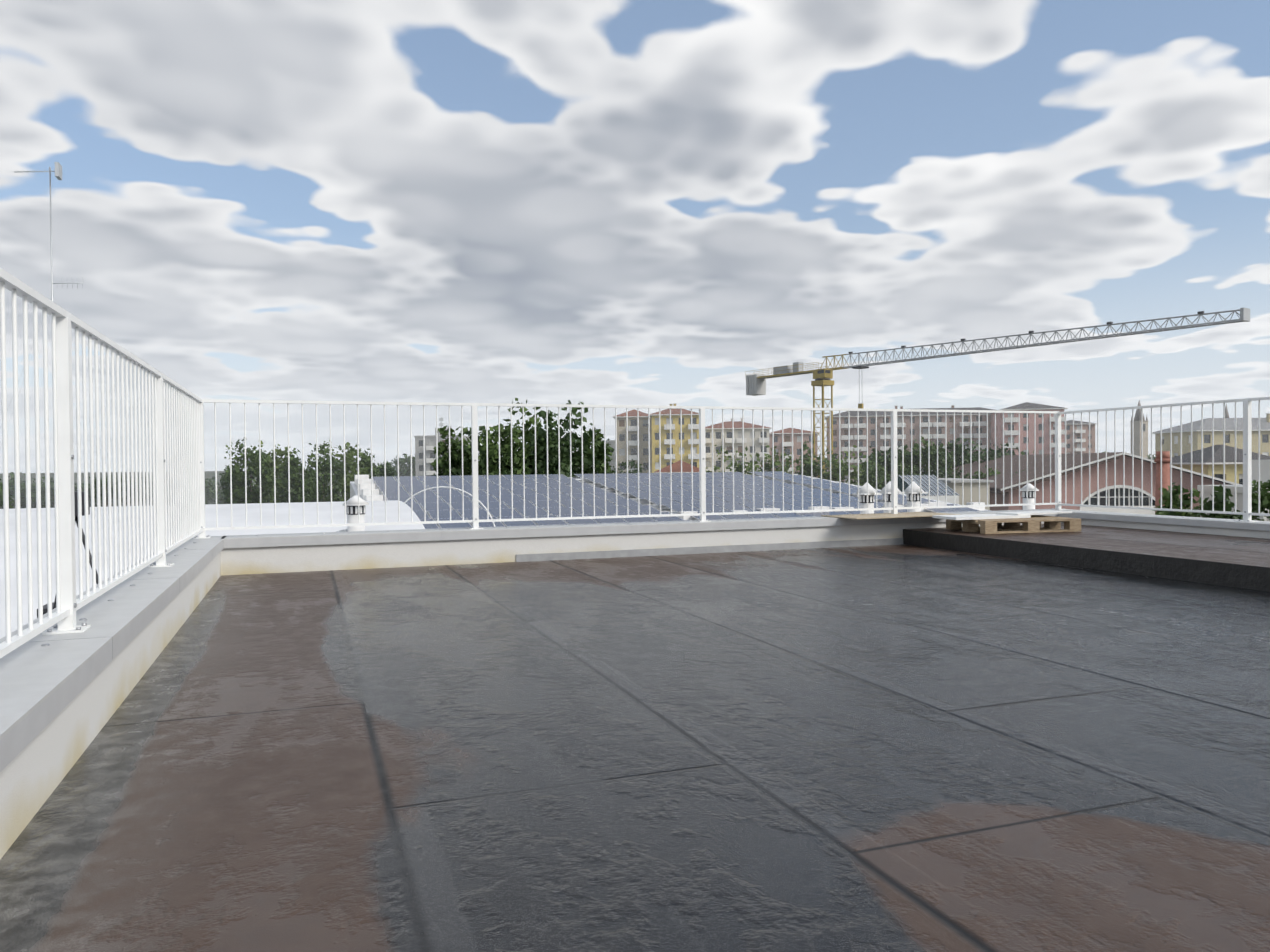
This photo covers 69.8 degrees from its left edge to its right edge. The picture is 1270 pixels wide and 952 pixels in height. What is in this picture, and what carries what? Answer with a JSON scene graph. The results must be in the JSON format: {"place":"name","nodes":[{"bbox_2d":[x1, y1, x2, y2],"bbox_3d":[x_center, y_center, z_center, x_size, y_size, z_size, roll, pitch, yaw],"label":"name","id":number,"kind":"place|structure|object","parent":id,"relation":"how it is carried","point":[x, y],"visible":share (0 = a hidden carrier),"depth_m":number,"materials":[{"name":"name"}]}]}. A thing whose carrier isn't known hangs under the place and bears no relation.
{"place":"outdoors","nodes":[
{"label":"outdoors","id":0,"kind":"place"},
{"bbox_2d":[0,469,396,508],"bbox_3d":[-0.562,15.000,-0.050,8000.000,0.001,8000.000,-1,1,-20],"label":"ground","id":1,"kind":"structure","parent":0,"point":[207,473],"depth_m":1528.28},
{"bbox_2d":[0,482,13,508],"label":"tree","id":2,"kind":"object","parent":1,"relation":"on","point":[1,497],"depth_m":165.22,"materials":[{"name":"green plant"}]},
{"bbox_2d":[0,472,35,508],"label":"tree","id":3,"kind":"object","parent":1,"relation":"on","point":[12,483],"depth_m":199.12,"materials":[{"name":"green plant"}]},
{"bbox_2d":[21,480,52,507],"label":"tree","id":4,"kind":"object","parent":1,"relation":"on","point":[44,491],"depth_m":228.49,"materials":[{"name":"green plant"}]},
{"bbox_2d":[24,474,76,507],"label":"tree","id":5,"kind":"object","parent":1,"relation":"on","point":[43,499],"depth_m":200.75,"materials":[{"name":"green plant"}]},
{"bbox_2d":[51,481,102,506],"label":"tree","id":6,"kind":"object","parent":1,"relation":"on","point":[75,488],"depth_m":207.36,"materials":[{"name":"green plant"}]},
{"bbox_2d":[88,475,126,506],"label":"tree","id":7,"kind":"object","parent":1,"relation":"on","point":[95,486],"depth_m":172.06,"materials":[{"name":"green plant"}]},
{"bbox_2d":[111,470,152,505],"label":"tree","id":8,"kind":"object","parent":1,"relation":"on","point":[130,489],"depth_m":186.69,"materials":[{"name":"green plant"}]},
{"bbox_2d":[176,480,212,503],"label":"tree","id":9,"kind":"object","parent":1,"relation":"on","point":[206,491],"depth_m":189.46,"materials":[{"name":"green plant"}]},
{"bbox_2d":[0,500,424,638],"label":"neighbouring roof","id":10,"kind":"structure","parent":1,"relation":"on","point":[282,514],"depth_m":17.85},
{"bbox_2d":[37,491,97,617],"bbox_3d":[-6.092,1.090,9.989,0.735,1.855,1.626,-1,1,-40],"label":"tripod kit","id":11,"kind":"object","parent":10,"relation":"on","point":[45,608],"visible":0.12,"depth_m":9.67,"materials":[{"name":"grey metal"}]},
{"bbox_2d":[0,162,151,448],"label":"antenna","id":12,"kind":"object","parent":10,"relation":"on","point":[58,171],"visible":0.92,"depth_m":26.29,"materials":[{"name":"grey metal"}]},
{"bbox_2d":[342,495,368,531],"bbox_3d":[-3.134,1.150,10.253,0.287,1.862,0.294,-1,1,-20],"label":"vent cowl","id":13,"kind":"object","parent":10,"relation":"on","point":[352,509],"visible":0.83,"depth_m":10.16,"materials":[{"name":"grey metal"}]},
{"bbox_2d":[404,486,494,526],"bbox_3d":[-5.528,1.086,26.120,3.162,1.580,0.044,0,1,1],"label":"hoop frame","id":14,"kind":"object","parent":10,"relation":"attached to","point":[451,488],"visible":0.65,"depth_m":26.09,"materials":[{"name":"paint"}]},
{"bbox_2d":[205,476,229,503],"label":"tree","id":15,"kind":"object","parent":1,"relation":"on","point":[220,490],"depth_m":196.45,"materials":[{"name":"green plant"}]},
{"bbox_2d":[215,465,249,503],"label":"tree","id":16,"kind":"object","parent":1,"relation":"on","point":[225,482],"depth_m":130.46,"materials":[{"name":"green plant"}]},
{"bbox_2d":[224,439,279,503],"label":"tree","id":17,"kind":"object","parent":1,"relation":"on","point":[240,478],"depth_m":95.32,"materials":[{"name":"green plant"}]},
{"bbox_2d":[243,440,304,502],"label":"tree","id":18,"kind":"object","parent":1,"relation":"on","point":[279,463],"depth_m":100.31,"materials":[{"name":"green plant"}]},
{"bbox_2d":[276,448,315,502],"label":"tree","id":19,"kind":"object","parent":1,"relation":"on","point":[296,487],"depth_m":92.17,"materials":[{"name":"green plant"}]},
{"bbox_2d":[304,441,346,501],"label":"tree","id":20,"kind":"object","parent":1,"relation":"on","point":[325,464],"depth_m":105.30,"materials":[{"name":"green plant"}]},
{"bbox_2d":[324,440,369,501],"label":"tree","id":21,"kind":"object","parent":1,"relation":"on","point":[352,468],"depth_m":109.92,"materials":[{"name":"green plant"}]},
{"bbox_2d":[351,450,381,479],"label":"tree","id":22,"kind":"object","parent":1,"relation":"on","point":[366,460],"depth_m":120.29,"materials":[{"name":"green plant"}]},
{"bbox_2d":[374,461,396,476],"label":"tree","id":23,"kind":"object","parent":1,"relation":"on","point":[390,470],"depth_m":150.58,"materials":[{"name":"green plant"}]},
{"bbox_2d":[389,453,415,475],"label":"tree","id":24,"kind":"object","parent":1,"relation":"on","point":[407,460],"depth_m":303.86,"materials":[{"name":"green plant"}]},
{"bbox_2d":[414,428,470,476],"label":"grey block","id":25,"kind":"structure","parent":1,"relation":"on","point":[418,455],"depth_m":231.36,"materials":[{"name":"concrete"}]},
{"bbox_2d":[439,418,450,433],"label":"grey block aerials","id":26,"kind":"object","parent":25,"relation":"on","point":[441,423],"depth_m":236.94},
{"bbox_2d":[430,425,471,475],"bbox_3d":[-11.785,5.461,60.217,3.758,17.651,3.379,-1,1,-20],"label":"tree","id":27,"kind":"object","parent":1,"relation":"on","point":[455,453],"visible":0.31,"depth_m":59.88,"materials":[{"name":"green plant"}]},
{"bbox_2d":[452,425,502,473],"bbox_3d":[-10.585,5.403,62.604,6.159,17.708,6.059,0,1,26],"label":"tree","id":28,"kind":"object","parent":1,"relation":"on","point":[482,435],"visible":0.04,"depth_m":61.69,"materials":[{"name":"green plant"}]},
{"bbox_2d":[469,419,530,474],"bbox_3d":[-8.570,5.346,58.300,4.046,17.869,4.447,0,1,27],"label":"tree","id":29,"kind":"object","parent":1,"relation":"on","point":[505,460],"visible":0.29,"depth_m":57.66,"materials":[{"name":"green plant"}]},
{"bbox_2d":[493,398,553,474],"bbox_3d":[-7.606,4.320,64.388,6.639,19.760,6.594,-1,1,-37],"label":"tree","id":30,"kind":"object","parent":1,"relation":"on","point":[527,425],"visible":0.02,"depth_m":63.50,"materials":[{"name":"green plant"}]},
{"bbox_2d":[517,410,574,476],"bbox_3d":[-5.821,4.929,60.385,4.179,18.600,4.424,-1,1,-20],"label":"tree","id":31,"kind":"object","parent":1,"relation":"on","point":[541,453],"visible":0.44,"depth_m":59.52,"materials":[{"name":"green plant"}]},
{"bbox_2d":[536,400,599,476],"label":"tree","id":32,"kind":"object","parent":1,"relation":"on","point":[576,456],"visible":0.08,"depth_m":65.39,"materials":[{"name":"green plant"}]},
{"bbox_2d":[571,428,614,473],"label":"tree","id":33,"kind":"object","parent":1,"relation":"on","point":[599,451],"visible":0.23,"depth_m":67.30,"materials":[{"name":"green plant"}]},
{"bbox_2d":[601,440,615,470],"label":"white block","id":34,"kind":"structure","parent":1,"relation":"on","point":[613,460],"depth_m":215.08,"materials":[{"name":"clear concrete"}]},
{"bbox_2d":[613,458,645,473],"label":"poplar tree","id":35,"kind":"object","parent":1,"relation":"on","point":[630,463],"depth_m":120.07,"materials":[{"name":"green plant"}]},
{"bbox_2d":[613,409,651,472],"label":"beige block","id":36,"kind":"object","parent":1,"relation":"on","point":[643,455],"depth_m":199.97,"materials":[{"name":"clear concrete"}]},
{"bbox_2d":[350,475,990,527],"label":"roof","id":37,"kind":"structure","parent":1,"relation":"on","point":[353,490],"depth_m":40.40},
{"bbox_2d":[354,475,984,519],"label":"pv ballast blocks","id":38,"kind":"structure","parent":37,"relation":"on","point":[365,487],"depth_m":35.31,"materials":[{"name":"white concrete"}]},
{"bbox_2d":[853,482,880,513],"bbox_3d":[2.939,1.443,11.502,0.323,2.733,0.323,-1,1,-38],"label":"vent cowl","id":39,"kind":"object","parent":37,"relation":"on","point":[863,495],"visible":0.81,"depth_m":11.41,"materials":[{"name":"grey metal"}]},
{"bbox_2d":[878,481,904,512],"bbox_3d":[3.316,1.435,11.793,0.323,2.735,0.323,-1,1,-38],"label":"vent cowl","id":40,"kind":"object","parent":37,"relation":"on","point":[888,495],"visible":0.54,"depth_m":11.71,"materials":[{"name":"grey metal"}]},
{"bbox_2d":[904,481,927,511],"bbox_3d":[3.708,1.433,12.083,0.323,2.724,0.323,-1,1,-1],"label":"vent cowl","id":41,"kind":"object","parent":37,"relation":"on","point":[916,495],"visible":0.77,"depth_m":11.99,"materials":[{"name":"grey metal"}]},
{"bbox_2d":[1020,483,1038,509],"bbox_3d":[5.646,1.433,13.033,0.257,2.661,0.264,-1,1,-20],"label":"vent cowl","id":42,"kind":"object","parent":37,"relation":"on","point":[1031,493],"visible":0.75,"depth_m":12.95,"materials":[{"name":"grey metal"}]},
{"bbox_2d":[650,403,698,472],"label":"yellow block","id":43,"kind":"structure","parent":1,"relation":"on","point":[674,437],"depth_m":195.73,"materials":[{"name":"clear paint"}]},
{"bbox_2d":[654,460,698,472],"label":"house","id":44,"kind":"structure","parent":1,"relation":"on","point":[677,469],"depth_m":120.26,"materials":[{"name":"red tile"}]},
{"bbox_2d":[706,445,735,471],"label":"poplar tree","id":45,"kind":"object","parent":1,"relation":"on","point":[716,468],"depth_m":89.58,"materials":[{"name":"green plant"}]},
{"bbox_2d":[705,418,771,474],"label":"cream block","id":46,"kind":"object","parent":1,"relation":"on","point":[716,430],"depth_m":204.39,"materials":[{"name":"beige paint"}]},
{"bbox_2d":[726,446,760,474],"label":"poplar tree","id":47,"kind":"object","parent":1,"relation":"on","point":[739,468],"depth_m":85.47,"materials":[{"name":"green plant"}]},
{"bbox_2d":[755,445,799,473],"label":"poplar tree","id":48,"kind":"object","parent":1,"relation":"on","point":[776,463],"depth_m":87.53,"materials":[{"name":"green plant"}]},
{"bbox_2d":[769,428,819,473],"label":"apartment building","id":49,"kind":"structure","parent":1,"relation":"on","point":[797,447],"depth_m":224.00,"materials":[{"name":"brown brick"}]},
{"bbox_2d":[793,440,827,478],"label":"poplar tree","id":50,"kind":"object","parent":1,"relation":"on","point":[816,471],"depth_m":90.96,"materials":[{"name":"green plant"}]},
{"bbox_2d":[819,445,872,485],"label":"poplar tree","id":51,"kind":"object","parent":1,"relation":"on","point":[835,475],"depth_m":88.60,"materials":[{"name":"green plant"}]},
{"bbox_2d":[850,461,888,488],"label":"tree","id":52,"kind":"object","parent":1,"relation":"on","point":[874,472],"depth_m":103.82,"materials":[{"name":"green plant"}]},
{"bbox_2d":[855,449,890,489],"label":"poplar tree","id":53,"kind":"object","parent":1,"relation":"on","point":[873,482],"depth_m":95.15,"materials":[{"name":"green plant"}]},
{"bbox_2d":[859,445,906,488],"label":"tree","id":54,"kind":"object","parent":1,"relation":"on","point":[888,465],"depth_m":122.90,"materials":[{"name":"green plant"}]},
{"bbox_2d":[886,463,923,483],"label":"tree","id":55,"kind":"object","parent":1,"relation":"on","point":[907,472],"depth_m":99.03,"materials":[{"name":"green plant"}]},
{"bbox_2d":[824,405,993,484],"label":"apartment building","id":56,"kind":"structure","parent":1,"relation":"on","point":[906,423],"depth_m":230.69,"materials":[{"name":"clear paint"}]},
{"bbox_2d":[881,474,958,503],"bbox_3d":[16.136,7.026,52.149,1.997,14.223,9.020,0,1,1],"label":"skylight","id":57,"kind":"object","parent":1,"relation":"on","point":[933,487],"depth_m":49.45,"materials":[{"name":"grey"}]},
{"bbox_2d":[897,436,963,476],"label":"tree","id":58,"kind":"object","parent":1,"relation":"on","point":[924,457],"depth_m":117.11,"materials":[{"name":"green plant"}]},
{"bbox_2d":[930,466,969,478],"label":"tree","id":59,"kind":"object","parent":1,"relation":"on","point":[949,474],"depth_m":93.56,"materials":[{"name":"green plant"}]},
{"bbox_2d":[939,437,988,467],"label":"tree","id":60,"kind":"object","parent":1,"relation":"on","point":[958,449],"depth_m":125.32,"materials":[{"name":"green plant"}]},
{"bbox_2d":[938,478,993,509],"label":"beige block","id":61,"kind":"structure","parent":1,"relation":"on","point":[967,489],"depth_m":59.43,"materials":[{"name":"concrete"}]},
{"bbox_2d":[966,465,1000,478],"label":"tree","id":62,"kind":"object","parent":1,"relation":"on","point":[992,472],"depth_m":96.47,"materials":[{"name":"green plant"}]},
{"bbox_2d":[745,307,1249,479],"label":"tower crane","id":63,"kind":"object","parent":1,"relation":"on","point":[760,383],"depth_m":117.67,"materials":[{"name":"grey metal"}]},
{"bbox_2d":[975,442,1024,462],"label":"tree","id":64,"kind":"object","parent":1,"relation":"on","point":[992,454],"depth_m":118.16,"materials":[{"name":"green plant"}]},
{"bbox_2d":[991,402,1067,454],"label":"pink block","id":65,"kind":"structure","parent":1,"relation":"on","point":[1023,416],"depth_m":211.69,"materials":[{"name":"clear paint"}]},
{"bbox_2d":[1064,420,1096,453],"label":"pink block","id":66,"kind":"structure","parent":1,"relation":"on","point":[1077,442],"depth_m":296.21,"materials":[{"name":"brick"}]},
{"bbox_2d":[938,452,1240,515],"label":"building","id":67,"kind":"structure","parent":1,"relation":"on","point":[1196,477],"depth_m":81.30,"materials":[{"name":"clear paint"}]},
{"bbox_2d":[1130,400,1147,457],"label":"campanile","id":68,"kind":"structure","parent":1,"relation":"on","point":[1137,439],"depth_m":706.58,"materials":[{"name":"stone"}]},
{"bbox_2d":[1154,451,1169,512],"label":"brick chimney stack","id":69,"kind":"object","parent":1,"relation":"on","point":[1165,469],"visible":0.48,"depth_m":74.47,"materials":[{"name":"red brick"}]},
{"bbox_2d":[1152,483,1203,516],"bbox_3d":[32.296,7.179,54.284,3.536,13.574,3.440,-1,1,-20],"label":"tree","id":70,"kind":"object","parent":1,"relation":"on","point":[1186,500],"visible":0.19,"depth_m":54.07,"materials":[{"name":"green plant"}]},
{"bbox_2d":[1152,413,1269,458],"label":"olive block","id":71,"kind":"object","parent":1,"relation":"on","point":[1208,438],"depth_m":173.73,"materials":[{"name":"yellow paint"}]},
{"bbox_2d":[1194,483,1242,519],"bbox_3d":[31.858,7.179,49.199,2.923,13.724,3.063,-1,1,-20],"label":"tree","id":72,"kind":"object","parent":1,"relation":"on","point":[1218,503],"visible":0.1,"depth_m":48.91,"materials":[{"name":"green plant"}]},
{"bbox_2d":[1172,444,1269,484],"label":"yellow villa","id":73,"kind":"object","parent":1,"relation":"on","point":[1218,463],"depth_m":94.10,"materials":[{"name":"clear paint"}]},
{"bbox_2d":[1225,404,1228,417],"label":"campanile","id":74,"kind":"structure","parent":1,"relation":"on","point":[1226,413],"depth_m":706.72,"materials":[{"name":"stone"}]},
{"bbox_2d":[1197,460,1269,520],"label":"white house","id":75,"kind":"structure","parent":1,"relation":"on","point":[1264,473],"depth_m":72.35,"materials":[{"name":"clear paint"}]},
{"bbox_2d":[1234,480,1269,520],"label":"tree","id":76,"kind":"object","parent":1,"relation":"on","point":[1264,497],"visible":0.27,"depth_m":56.74,"materials":[{"name":"green plant"}]},
{"bbox_2d":[0,3,1269,508],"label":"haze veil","id":77,"kind":"object","parent":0,"point":[664,307],"depth_m":169.41,"materials":[{"name":"white"}]},
{"bbox_2d":[0,0,1269,512],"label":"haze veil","id":78,"kind":"object","parent":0,"point":[656,238],"depth_m":75.64,"materials":[{"name":"white"}]},
{"bbox_2d":[0,0,1269,472],"label":"sky","id":79,"kind":"structure","parent":0,"point":[855,29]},
{"bbox_2d":[373,471,989,528],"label":"pv panels","id":80,"kind":"object","parent":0,"point":[456,497],"visible":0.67,"depth_m":36.68,"materials":[{"name":"blue glass"}]},
{"bbox_3d":[4.851,7.960,-0.588,10.600,13.996,23.440,-1,1,-20],"label":"building wall","id":81,"kind":"object","parent":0,"visible":0},
{"bbox_2d":[0,536,223,858],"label":"parapet","id":82,"kind":"structure","parent":81,"relation":"on","point":[63,697],"depth_m":3.28,"materials":[{"name":"paint"}]},
{"bbox_2d":[0,268,203,657],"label":"railing","id":83,"kind":"object","parent":82,"relation":"on","point":[182,456],"visible":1,"depth_m":4.02,"materials":[{"name":"paint"}]},
{"bbox_2d":[0,544,1269,951],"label":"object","id":84,"kind":"structure","parent":81,"relation":"on","point":[888,748],"depth_m":2.96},
{"bbox_2d":[220,509,1080,574],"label":"parapet","id":85,"kind":"structure","parent":81,"relation":"on","point":[276,553],"depth_m":9.27,"materials":[{"name":"paint"}]},
{"bbox_2d":[193,399,1066,538],"bbox_3d":[0.754,-0.135,10.172,10.310,1.285,0.140,-1,1,-20],"label":"railing","id":86,"kind":"object","parent":85,"relation":"on","point":[894,508],"visible":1,"depth_m":9.91,"materials":[{"name":"paint"}]},
{"bbox_2d":[516,538,902,561],"bbox_3d":[0.997,0.809,10.081,4.700,0.075,0.010,-1,1,-20],"label":"flashing strip","id":87,"kind":"object","parent":85,"relation":"attached to","point":[671,551],"visible":1,"depth_m":9.98,"materials":[{"name":"grey metal"}]},
{"bbox_2d":[821,512,960,518],"bbox_3d":[3.053,0.469,10.851,1.500,0.012,0.700,-1,1,-23],"label":"ply sheet","id":88,"kind":"object","parent":85,"relation":"on","point":[887,515],"visible":0.93,"depth_m":10.76,"materials":[{"name":"brown wood"}]},
{"bbox_2d":[903,523,1269,591],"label":"roof platform","id":89,"kind":"structure","parent":81,"relation":"on","point":[1234,561],"depth_m":8.52,"materials":[{"name":"grey concrete"}]},
{"bbox_2d":[946,515,1080,533],"bbox_3d":[4.351,0.554,10.503,1.200,0.144,0.800,-1,1,-12],"label":"pallet","id":90,"kind":"object","parent":89,"relation":"on","point":[1032,524],"visible":0.85,"depth_m":10.23,"materials":[{"name":"brown wood"}]},
{"bbox_2d":[932,510,1071,519],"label":"white boards on pallet","id":91,"kind":"object","parent":90,"relation":"on","point":[1006,515],"visible":0.96,"depth_m":10.44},
{"bbox_2d":[1058,511,1269,538],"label":"parapet","id":92,"kind":"structure","parent":81,"relation":"on","point":[1225,527],"depth_m":10.13,"materials":[{"name":"paint"}]},
{"bbox_2d":[1058,397,1269,521],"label":"railing","id":93,"kind":"object","parent":92,"relation":"on","point":[1247,513],"visible":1,"depth_m":10.20,"materials":[{"name":"paint"}]}
]}

